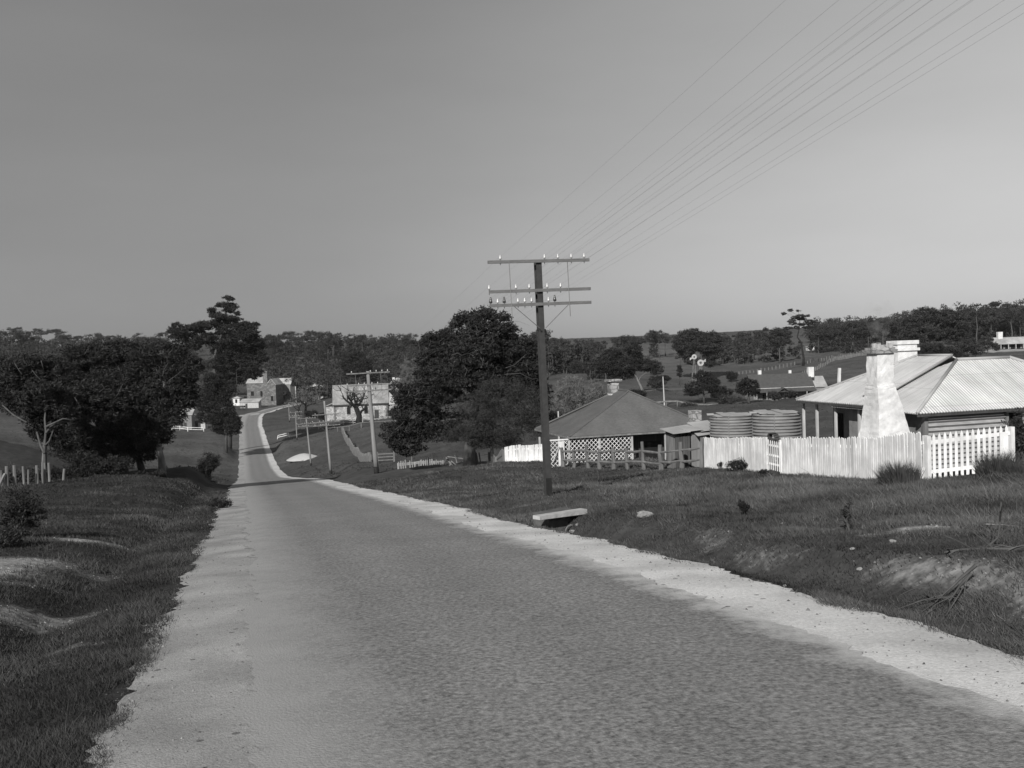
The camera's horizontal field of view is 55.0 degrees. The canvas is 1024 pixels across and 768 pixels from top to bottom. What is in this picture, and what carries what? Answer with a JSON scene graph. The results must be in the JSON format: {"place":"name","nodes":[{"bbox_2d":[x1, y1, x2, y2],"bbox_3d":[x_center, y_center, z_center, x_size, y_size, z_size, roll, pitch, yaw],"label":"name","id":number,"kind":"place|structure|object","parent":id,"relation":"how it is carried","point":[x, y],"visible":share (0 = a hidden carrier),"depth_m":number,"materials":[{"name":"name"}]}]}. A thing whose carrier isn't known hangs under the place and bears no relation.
{"place":"outdoors","nodes":[
{"label":"outdoors","id":0,"kind":"place"},
{"bbox_2d":[0,325,1023,767],"bbox_3d":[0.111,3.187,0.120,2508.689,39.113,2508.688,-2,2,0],"label":"ground","id":1,"kind":"structure","parent":0,"point":[188,445],"depth_m":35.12,"materials":[{"name":"plant"}]},
{"bbox_2d":[0,327,22,339],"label":"gum tree","id":2,"kind":"object","parent":1,"relation":"on","point":[15,331],"visible":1,"depth_m":599.44,"materials":[{"name":"grey plant"}]},
{"bbox_2d":[0,524,32,547],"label":"shrub","id":3,"kind":"object","parent":1,"relation":"on","point":[14,534],"visible":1,"depth_m":19.39,"materials":[{"name":"black plant"}]},
{"bbox_2d":[0,486,49,536],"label":"shrub","id":4,"kind":"object","parent":1,"relation":"on","point":[16,514],"visible":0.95,"depth_m":21.42,"materials":[{"name":"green plant"}]},
{"bbox_2d":[14,331,35,352],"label":"gum tree","id":5,"kind":"object","parent":1,"relation":"on","point":[23,335],"visible":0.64,"depth_m":613.87,"materials":[{"name":"grey plant"}]},
{"bbox_2d":[2,465,56,483],"bbox_3d":[-24.720,4.678,49.963,2.751,1.139,2.238,-2,2,0],"label":"bush","id":6,"kind":"object","parent":1,"relation":"on","point":[32,476],"visible":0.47,"depth_m":49.69,"materials":[{"name":"black plant"}]},
{"bbox_2d":[2,405,74,464],"bbox_3d":[-24.382,2.583,50.584,3.584,3.142,1.417,-2,2,0],"label":"dead tree","id":7,"kind":"object","parent":1,"relation":"on","point":[43,448],"visible":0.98,"depth_m":50.36,"materials":[{"name":"wood"}]},
{"bbox_2d":[0,349,81,472],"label":"gum tree","id":8,"kind":"object","parent":1,"relation":"on","point":[31,400],"visible":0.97,"depth_m":51.48,"materials":[{"name":"black plant"}]},
{"bbox_2d":[38,462,80,479],"bbox_3d":[-23.177,4.558,50.922,2.493,1.046,1.803,-1,2,27],"label":"bush","id":9,"kind":"object","parent":1,"relation":"on","point":[57,472],"visible":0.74,"depth_m":50.56,"materials":[{"name":"black plant"}]},
{"bbox_2d":[67,451,134,477],"bbox_3d":[-21.711,4.280,51.956,3.426,1.612,2.996,-3,2,-15],"label":"bush","id":10,"kind":"object","parent":1,"relation":"on","point":[96,464],"visible":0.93,"depth_m":51.36,"materials":[{"name":"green plant"}]},
{"bbox_2d":[44,337,158,474],"bbox_3d":[-25.117,1.584,59.750,7.805,9.007,6.515,-2,2,0],"label":"gum tree","id":11,"kind":"object","parent":1,"relation":"on","point":[100,364],"visible":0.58,"depth_m":58.98,"materials":[{"name":"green plant"}]},
{"bbox_2d":[133,393,163,469],"bbox_3d":[-23.945,3.186,64.109,4.804,5.705,3.442,0,3,40],"label":"gum tree","id":12,"kind":"object","parent":1,"relation":"on","point":[150,454],"visible":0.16,"depth_m":63.78,"materials":[{"name":"black plant"}]},
{"bbox_2d":[95,337,205,474],"bbox_3d":[-20.938,1.566,59.071,6.950,8.800,5.142,-1,2,24],"label":"gum tree","id":13,"kind":"object","parent":1,"relation":"on","point":[180,394],"visible":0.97,"depth_m":58.63,"materials":[{"name":"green plant"}]},
{"bbox_2d":[180,408,194,429],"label":"shed","id":14,"kind":"structure","parent":1,"relation":"on","point":[190,422],"depth_m":292.24,"materials":[{"name":"grey paint"}]},
{"bbox_2d":[195,451,223,479],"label":"bush","id":15,"kind":"object","parent":1,"relation":"on","point":[208,466],"visible":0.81,"depth_m":75.68,"materials":[{"name":"black plant"}]},
{"bbox_2d":[190,372,243,452],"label":"gum tree","id":16,"kind":"object","parent":1,"relation":"on","point":[228,422],"visible":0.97,"depth_m":204.34,"materials":[{"name":"black plant"}]},
{"bbox_2d":[165,295,269,448],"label":"gum tree","id":17,"kind":"object","parent":1,"relation":"on","point":[228,343],"visible":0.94,"depth_m":223.86,"materials":[{"name":"grey plant"}]},
{"bbox_2d":[206,496,233,508],"bbox_3d":[-11.002,4.488,37.029,0.877,0.553,0.964,0,3,37],"label":"weed","id":18,"kind":"object","parent":1,"relation":"on","point":[219,503],"visible":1,"depth_m":36.95,"materials":[{"name":"black plant"}]},
{"bbox_2d":[239,398,261,407],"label":"shed","id":19,"kind":"structure","parent":1,"relation":"on","point":[252,403],"depth_m":423.82,"materials":[{"name":"white paint"}]},
{"bbox_2d":[246,371,283,404],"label":"stone building","id":20,"kind":"structure","parent":1,"relation":"on","point":[267,389],"depth_m":439.17,"materials":[{"name":"grey stone"}]},
{"bbox_2d":[265,334,280,359],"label":"gum tree","id":21,"kind":"object","parent":1,"relation":"on","point":[270,338],"visible":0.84,"depth_m":612.20,"materials":[{"name":"grey plant"}]},
{"bbox_2d":[279,378,297,402],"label":"store building","id":22,"kind":"structure","parent":1,"relation":"on","point":[287,387],"depth_m":451.43,"materials":[{"name":"grey paint"}]},
{"bbox_2d":[286,453,315,461],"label":"gravel heap","id":23,"kind":"object","parent":1,"relation":"on","point":[302,457],"visible":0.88,"depth_m":176.58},
{"bbox_2d":[292,385,321,416],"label":"bare tree","id":24,"kind":"object","parent":1,"relation":"on","point":[303,403],"visible":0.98,"depth_m":329.20,"materials":[{"name":"grey plant"}]},
{"bbox_2d":[297,417,316,465],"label":"telegraph pole","id":25,"kind":"object","parent":1,"relation":"on","point":[307,426],"visible":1,"depth_m":152.89,"materials":[{"name":"grey wood"}]},
{"bbox_2d":[313,331,332,358],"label":"gum tree","id":26,"kind":"object","parent":1,"relation":"on","point":[320,335],"visible":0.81,"depth_m":617.90,"materials":[{"name":"grey plant"}]},
{"bbox_2d":[312,401,339,473],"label":"telegraph pole","id":27,"kind":"object","parent":1,"relation":"on","point":[328,449],"visible":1,"depth_m":109.89,"materials":[{"name":"grey wood"}]},
{"bbox_2d":[332,381,376,422],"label":"bare tree","id":28,"kind":"object","parent":1,"relation":"on","point":[356,405],"visible":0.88,"depth_m":267.31,"materials":[{"name":"black plant"}]},
{"bbox_2d":[338,350,373,383],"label":"gum tree","id":29,"kind":"object","parent":1,"relation":"on","point":[352,364],"visible":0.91,"depth_m":349.93,"materials":[{"name":"black plant"}]},
{"bbox_2d":[341,427,371,461],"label":"paling fence","id":30,"kind":"object","parent":1,"relation":"on","point":[363,457],"visible":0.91,"depth_m":155.84,"materials":[{"name":"grey wood"}]},
{"bbox_2d":[326,383,396,420],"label":"house","id":31,"kind":"structure","parent":1,"relation":"on","point":[382,404],"depth_m":286.38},
{"bbox_2d":[346,369,390,473],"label":"telegraph pole","id":32,"kind":"object","parent":1,"relation":"on","point":[374,446],"visible":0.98,"depth_m":67.88,"materials":[{"name":"grey wood"}]},
{"bbox_2d":[364,337,384,354],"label":"gum tree","id":33,"kind":"object","parent":1,"relation":"on","point":[371,343],"visible":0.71,"depth_m":598.99,"materials":[{"name":"grey plant"}]},
{"bbox_2d":[391,357,421,412],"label":"willow","id":34,"kind":"object","parent":1,"relation":"on","point":[406,374],"visible":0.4,"depth_m":298.47,"materials":[{"name":"grey plant"}]},
{"bbox_2d":[397,459,443,468],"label":"picket fence","id":35,"kind":"object","parent":1,"relation":"on","point":[420,463],"visible":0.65,"depth_m":72.34,"materials":[{"name":"white paint"}]},
{"bbox_2d":[377,305,562,466],"bbox_3d":[-2.805,0.256,64.728,12.500,10.879,5.810,-2,2,0],"label":"gum tree","id":36,"kind":"object","parent":1,"relation":"on","point":[490,361],"visible":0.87,"depth_m":64.23,"materials":[{"name":"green plant"}]},
{"bbox_2d":[438,374,552,461],"bbox_3d":[-1.023,2.538,62.095,7.632,6.513,4.406,-2,2,0],"label":"wattle tree","id":37,"kind":"object","parent":1,"relation":"on","point":[515,393],"visible":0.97,"depth_m":61.44,"materials":[{"name":"grey plant"}]},
{"bbox_2d":[488,449,504,463],"bbox_3d":[-0.983,4.652,60.618,0.151,1.955,6.885,-2,2,-9],"label":"paling fence","id":38,"kind":"object","parent":1,"relation":"on","point":[500,456],"visible":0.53,"depth_m":59.57,"materials":[{"name":"grey wood"}]},
{"bbox_2d":[0,353,1022,483],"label":"rough grass","id":39,"kind":"structure","parent":1,"relation":"on","point":[317,469],"depth_m":129.69,"materials":[{"name":"plant"}]},
{"bbox_2d":[0,299,1023,400],"bbox_3d":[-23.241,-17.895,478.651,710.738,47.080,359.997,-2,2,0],"label":"forest","id":40,"kind":"object","parent":1,"relation":"on","point":[560,358],"visible":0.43,"depth_m":467.89,"materials":[{"name":"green plant"}]},
{"bbox_2d":[0,499,1023,767],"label":"gravel litter","id":41,"kind":"object","parent":1,"relation":"on","point":[484,529],"visible":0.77,"depth_m":11.16,"materials":[{"name":"gravel"}]},
{"bbox_2d":[504,445,521,461],"bbox_3d":[0.087,4.177,56.808,1.153,1.408,0.168,-1,2,30],"label":"paling fence","id":42,"kind":"object","parent":1,"relation":"on","point":[510,456],"visible":0.74,"depth_m":56.69,"materials":[{"name":"white paint"}]},
{"bbox_2d":[522,444,542,461],"bbox_3d":[1.259,4.031,56.002,1.675,1.300,0.167,0,3,36],"label":"paling fence","id":43,"kind":"object","parent":1,"relation":"on","point":[530,452],"visible":0.69,"depth_m":55.98,"materials":[{"name":"white paint"}]},
{"bbox_2d":[487,253,591,495],"bbox_3d":[0.870,-0.112,27.983,3.036,7.164,0.521,-3,2,-15],"label":"telegraph pole","id":44,"kind":"object","parent":1,"relation":"on","point":[539,290],"visible":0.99,"depth_m":27.89,"materials":[{"name":"wood"}]},
{"bbox_2d":[528,329,552,345],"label":"gum tree","id":45,"kind":"object","parent":1,"relation":"on","point":[534,336],"visible":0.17,"depth_m":469.23,"materials":[{"name":"grey plant"}]},
{"bbox_2d":[84,397,1023,767],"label":"road shoulder","id":46,"kind":"object","parent":1,"relation":"on","point":[196,675],"visible":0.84,"depth_m":9.21},
{"bbox_2d":[550,439,568,465],"bbox_3d":[2.456,3.618,50.080,1.000,1.610,0.255,-3,2,-15],"label":"lattice fence","id":47,"kind":"object","parent":1,"relation":"on","point":[560,443],"visible":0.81,"depth_m":50.04,"materials":[{"name":"white paint"}]},
{"bbox_2d":[533,507,586,530],"bbox_3d":[0.972,3.327,22.140,1.493,0.972,0.879,-4,3,-42],"label":"culvert","id":48,"kind":"object","parent":1,"relation":"on","point":[558,518],"visible":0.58,"depth_m":22.10,"materials":[{"name":"concrete"}]},
{"bbox_2d":[549,373,593,416],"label":"willow","id":49,"kind":"object","parent":1,"relation":"on","point":[570,399],"visible":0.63,"depth_m":148.87,"materials":[{"name":"grey plant"}]},
{"bbox_2d":[567,359,594,372],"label":"shrub","id":50,"kind":"object","parent":1,"relation":"on","point":[580,366],"visible":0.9,"depth_m":328.34,"materials":[{"name":"black plant"}]},
{"bbox_2d":[586,378,607,402],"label":"willow","id":51,"kind":"object","parent":1,"relation":"on","point":[599,393],"visible":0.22,"depth_m":157.06,"materials":[{"name":"grey plant"}]},
{"bbox_2d":[534,379,687,463],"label":"cottage","id":52,"kind":"structure","parent":1,"relation":"on","point":[616,417],"depth_m":52.20,"materials":[{"name":"metal"}]},
{"bbox_2d":[605,439,619,459],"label":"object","id":53,"kind":"structure","parent":52,"relation":"in","point":[616,440],"depth_m":52.03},
{"bbox_2d":[644,440,660,458],"bbox_3d":[7.528,3.547,52.685,1.000,1.000,0.040,-3,2,-15],"label":"window","id":54,"kind":"structure","parent":52,"relation":"in","point":[648,445],"depth_m":52.66,"materials":[{"name":"black glass"}]},
{"bbox_2d":[618,334,637,358],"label":"gum tree","id":55,"kind":"object","parent":1,"relation":"on","point":[622,338],"visible":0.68,"depth_m":488.51,"materials":[{"name":"grey plant"}]},
{"bbox_2d":[593,344,664,390],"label":"gum tree","id":56,"kind":"object","parent":1,"relation":"on","point":[629,370],"visible":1,"depth_m":244.14,"materials":[{"name":"black plant"}]},
{"bbox_2d":[560,437,703,469],"bbox_3d":[5.313,3.327,45.512,0.338,2.176,9.171,-4,3,-39],"label":"rail fence","id":57,"kind":"object","parent":1,"relation":"on","point":[613,461],"visible":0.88,"depth_m":45.04,"materials":[{"name":"wood"}]},
{"bbox_2d":[644,332,660,357],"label":"gum tree","id":58,"kind":"object","parent":1,"relation":"on","point":[652,349],"visible":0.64,"depth_m":498.61,"materials":[{"name":"grey plant"}]},
{"bbox_2d":[646,377,666,388],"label":"shrub","id":59,"kind":"object","parent":1,"relation":"on","point":[657,383],"visible":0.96,"depth_m":271.69,"materials":[{"name":"grey plant"}]},
{"bbox_2d":[647,329,669,357],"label":"gum tree","id":60,"kind":"object","parent":1,"relation":"on","point":[661,335],"visible":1,"depth_m":488.80,"materials":[{"name":"grey plant"}]},
{"bbox_2d":[660,410,710,468],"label":"shed","id":61,"kind":"structure","parent":1,"relation":"on","point":[692,431],"depth_m":44.29,"materials":[{"name":"grey wood"}]},
{"bbox_2d":[691,433,701,467],"bbox_3d":[8.326,3.083,44.292,0.540,1.750,0.040,-3,2,-15],"label":"door","id":62,"kind":"structure","parent":61,"relation":"in","point":[695,440],"depth_m":44.25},
{"bbox_2d":[670,328,725,369],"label":"gum tree","id":63,"kind":"object","parent":1,"relation":"on","point":[705,344],"visible":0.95,"depth_m":343.65,"materials":[{"name":"grey plant"}]},
{"bbox_2d":[682,369,727,403],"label":"tree","id":64,"kind":"object","parent":1,"relation":"on","point":[705,380],"visible":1,"depth_m":211.50,"materials":[{"name":"black plant"}]},
{"bbox_2d":[717,394,736,403],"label":"shrub","id":65,"kind":"object","parent":1,"relation":"on","point":[725,399],"visible":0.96,"depth_m":187.62,"materials":[{"name":"black plant"}]},
{"bbox_2d":[707,412,752,454],"bbox_3d":[9.690,2.465,43.555,2.083,2.378,1.968,-2,2,0],"label":"water tank","id":66,"kind":"object","parent":1,"relation":"on","point":[730,425],"visible":0.36,"depth_m":42.74,"materials":[{"name":"metal"}]},
{"bbox_2d":[703,436,769,470],"bbox_3d":[8.867,2.873,39.314,0.148,1.998,5.944,-2,2,-12],"label":"paling fence","id":67,"kind":"object","parent":1,"relation":"on","point":[752,452],"visible":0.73,"depth_m":38.99,"materials":[{"name":"white paint"}]},
{"bbox_2d":[725,457,747,470],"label":"bush","id":68,"kind":"object","parent":1,"relation":"on","point":[736,464],"visible":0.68,"depth_m":38.16,"materials":[{"name":"black plant"}]},
{"bbox_2d":[737,498,749,514],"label":"weed","id":69,"kind":"object","parent":1,"relation":"on","point":[744,507],"visible":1,"depth_m":18.55,"materials":[{"name":"black plant"}]},
{"bbox_2d":[735,377,760,403],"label":"round tree","id":70,"kind":"object","parent":1,"relation":"on","point":[742,385],"visible":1,"depth_m":171.08,"materials":[{"name":"black plant"}]},
{"bbox_2d":[765,432,781,472],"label":"garden gate","id":71,"kind":"structure","parent":1,"relation":"on","point":[772,449],"depth_m":35.91,"materials":[{"name":"white paint"}]},
{"bbox_2d":[749,409,801,469],"bbox_3d":[10.437,2.202,38.956,2.039,2.306,1.928,-2,2,0],"label":"water tank","id":72,"kind":"object","parent":1,"relation":"on","point":[785,423],"visible":0.52,"depth_m":38.18,"materials":[{"name":"metal"}]},
{"bbox_2d":[762,327,792,362],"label":"gum tree","id":73,"kind":"object","parent":1,"relation":"on","point":[782,337],"visible":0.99,"depth_m":383.23,"materials":[{"name":"grey plant"}]},
{"bbox_2d":[745,367,826,400],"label":"homestead","id":74,"kind":"structure","parent":1,"relation":"on","point":[801,384],"depth_m":193.16,"materials":[{"name":"grey paint"}]},
{"bbox_2d":[781,309,817,365],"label":"gum tree","id":75,"kind":"object","parent":1,"relation":"on","point":[804,318],"visible":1,"depth_m":329.69,"materials":[{"name":"grey plant"}]},
{"bbox_2d":[814,324,834,352],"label":"gum tree","id":76,"kind":"object","parent":1,"relation":"on","point":[826,341],"visible":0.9,"depth_m":437.27,"materials":[{"name":"grey plant"}]},
{"bbox_2d":[823,324,838,351],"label":"gum tree","id":77,"kind":"object","parent":1,"relation":"on","point":[831,344],"visible":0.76,"depth_m":439.45,"materials":[{"name":"grey plant"}]},
{"bbox_2d":[802,353,866,372],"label":"post fence","id":78,"kind":"object","parent":1,"relation":"on","point":[842,358],"visible":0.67,"depth_m":335.69,"materials":[{"name":"grey wood"}]},
{"bbox_2d":[837,324,855,352],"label":"gum tree","id":79,"kind":"object","parent":1,"relation":"on","point":[845,344],"visible":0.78,"depth_m":417.44,"materials":[{"name":"grey plant"}]},
{"bbox_2d":[840,502,852,529],"bbox_3d":[4.968,2.000,14.596,0.202,0.507,0.239,-1,2,29],"label":"weed","id":80,"kind":"object","parent":1,"relation":"on","point":[844,513],"visible":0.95,"depth_m":14.59,"materials":[{"name":"grey plant"}]},
{"bbox_2d":[840,320,863,352],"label":"gum tree","id":81,"kind":"object","parent":1,"relation":"on","point":[849,323],"visible":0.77,"depth_m":414.56,"materials":[{"name":"grey plant"}]},
{"bbox_2d":[781,431,927,479],"bbox_3d":[10.579,2.377,31.192,0.148,2.351,8.296,-2,2,-12],"label":"paling fence","id":82,"kind":"object","parent":1,"relation":"on","point":[839,459],"visible":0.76,"depth_m":30.81,"materials":[{"name":"white paint"}]},
{"bbox_2d":[924,425,1014,478],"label":"picket fence","id":83,"kind":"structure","parent":82,"relation":"attached to","point":[1006,439],"depth_m":26.87,"materials":[{"name":"white paint"}]},
{"bbox_2d":[846,319,874,353],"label":"gum tree","id":84,"kind":"object","parent":1,"relation":"on","point":[860,331],"visible":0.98,"depth_m":401.18,"materials":[{"name":"grey plant"}]},
{"bbox_2d":[885,317,903,340],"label":"gum tree","id":85,"kind":"object","parent":1,"relation":"on","point":[893,324],"visible":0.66,"depth_m":428.52,"materials":[{"name":"grey plant"}]},
{"bbox_2d":[872,454,923,484],"bbox_3d":[10.032,2.296,25.598,1.448,0.898,1.073,-2,2,0],"label":"rush tussock","id":86,"kind":"object","parent":1,"relation":"on","point":[891,474],"visible":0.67,"depth_m":25.40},
{"bbox_2d":[795,340,1023,468],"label":"cottage","id":87,"kind":"structure","parent":1,"relation":"on","point":[901,387],"depth_m":32.26,"materials":[{"name":"grey paint"}]},
{"bbox_2d":[837,413,843,444],"bbox_3d":[12.487,2.275,37.451,0.050,2.350,0.500,-3,2,-15],"label":"door","id":88,"kind":"structure","parent":87,"relation":"in","point":[839,415],"depth_m":37.32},
{"bbox_2d":[897,305,976,343],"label":"gum tree","id":89,"kind":"object","parent":1,"relation":"on","point":[919,317],"visible":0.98,"depth_m":256.88,"materials":[{"name":"black plant"}]},
{"bbox_2d":[898,564,976,612],"bbox_3d":[4.415,2.154,10.293,0.792,0.504,0.523,-1,3,31],"label":"fallen branch","id":90,"kind":"object","parent":1,"relation":"on","point":[968,571],"visible":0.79,"depth_m":10.29,"materials":[{"name":"wood"}]},
{"bbox_2d":[917,342,963,357],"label":"gum tree","id":91,"kind":"object","parent":1,"relation":"on","point":[941,349],"visible":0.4,"depth_m":214.06,"materials":[{"name":"black plant"}]},
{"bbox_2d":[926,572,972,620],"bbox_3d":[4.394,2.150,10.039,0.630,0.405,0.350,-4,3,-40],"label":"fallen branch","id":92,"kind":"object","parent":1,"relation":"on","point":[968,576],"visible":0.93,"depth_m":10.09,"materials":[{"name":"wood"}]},
{"bbox_2d":[950,338,989,357],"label":"gum tree","id":93,"kind":"object","parent":1,"relation":"on","point":[966,348],"visible":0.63,"depth_m":224.43,"materials":[{"name":"grey plant"}]},
{"bbox_2d":[964,312,984,340],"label":"gum tree","id":94,"kind":"object","parent":1,"relation":"on","point":[973,321],"visible":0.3,"depth_m":419.37,"materials":[{"name":"grey plant"}]},
{"bbox_2d":[962,308,989,343],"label":"gum tree","id":95,"kind":"object","parent":1,"relation":"on","point":[974,312],"visible":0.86,"depth_m":394.51,"materials":[{"name":"grey plant"}]},
{"bbox_2d":[939,525,1023,559],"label":"fallen branch","id":96,"kind":"object","parent":1,"relation":"on","point":[1005,548],"visible":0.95,"depth_m":11.19,"materials":[{"name":"wood"}]},
{"bbox_2d":[978,335,999,353],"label":"gum tree","id":97,"kind":"object","parent":1,"relation":"on","point":[989,343],"visible":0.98,"depth_m":299.44,"materials":[{"name":"grey plant"}]},
{"bbox_2d":[974,301,1007,331],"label":"gum tree","id":98,"kind":"object","parent":1,"relation":"on","point":[995,304],"visible":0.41,"depth_m":418.25,"materials":[{"name":"grey plant"}]},
{"bbox_2d":[981,309,1002,338],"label":"gum tree","id":99,"kind":"object","parent":1,"relation":"on","point":[992,312],"visible":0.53,"depth_m":414.41,"materials":[{"name":"grey plant"}]},
{"bbox_2d":[971,448,1023,477],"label":"rush tussock","id":100,"kind":"object","parent":1,"relation":"on","point":[986,465],"visible":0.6,"depth_m":25.24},
{"bbox_2d":[980,491,1023,546],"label":"fallen branch","id":101,"kind":"object","parent":1,"relation":"on","point":[998,533],"visible":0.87,"depth_m":11.59,"materials":[{"name":"wood"}]},
{"bbox_2d":[983,332,1023,349],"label":"farmhouse","id":102,"kind":"object","parent":1,"relation":"on","point":[1008,342],"visible":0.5,"depth_m":336.75,"materials":[{"name":"grey paint"}]},
{"bbox_2d":[992,302,1023,336],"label":"gum tree","id":103,"kind":"object","parent":1,"relation":"on","point":[1009,312],"visible":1,"depth_m":400.26,"materials":[{"name":"grey plant"}]},
{"bbox_2d":[999,457,1023,476],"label":"rush tussock","id":104,"kind":"object","parent":1,"relation":"on","point":[1019,467],"visible":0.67,"depth_m":24.90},
{"bbox_2d":[1000,407,1023,465],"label":"bush","id":105,"kind":"object","parent":1,"relation":"on","point":[1018,424],"visible":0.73,"depth_m":27.02,"materials":[{"name":"black plant"}]},
{"bbox_2d":[0,0,1023,346],"label":"sky","id":106,"kind":"structure","parent":0,"point":[357,167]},
{"bbox_2d":[234,394,1023,767],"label":"road","id":107,"kind":"structure","parent":0,"point":[386,634],"depth_m":8.03,"materials":[{"name":"asphalt"}]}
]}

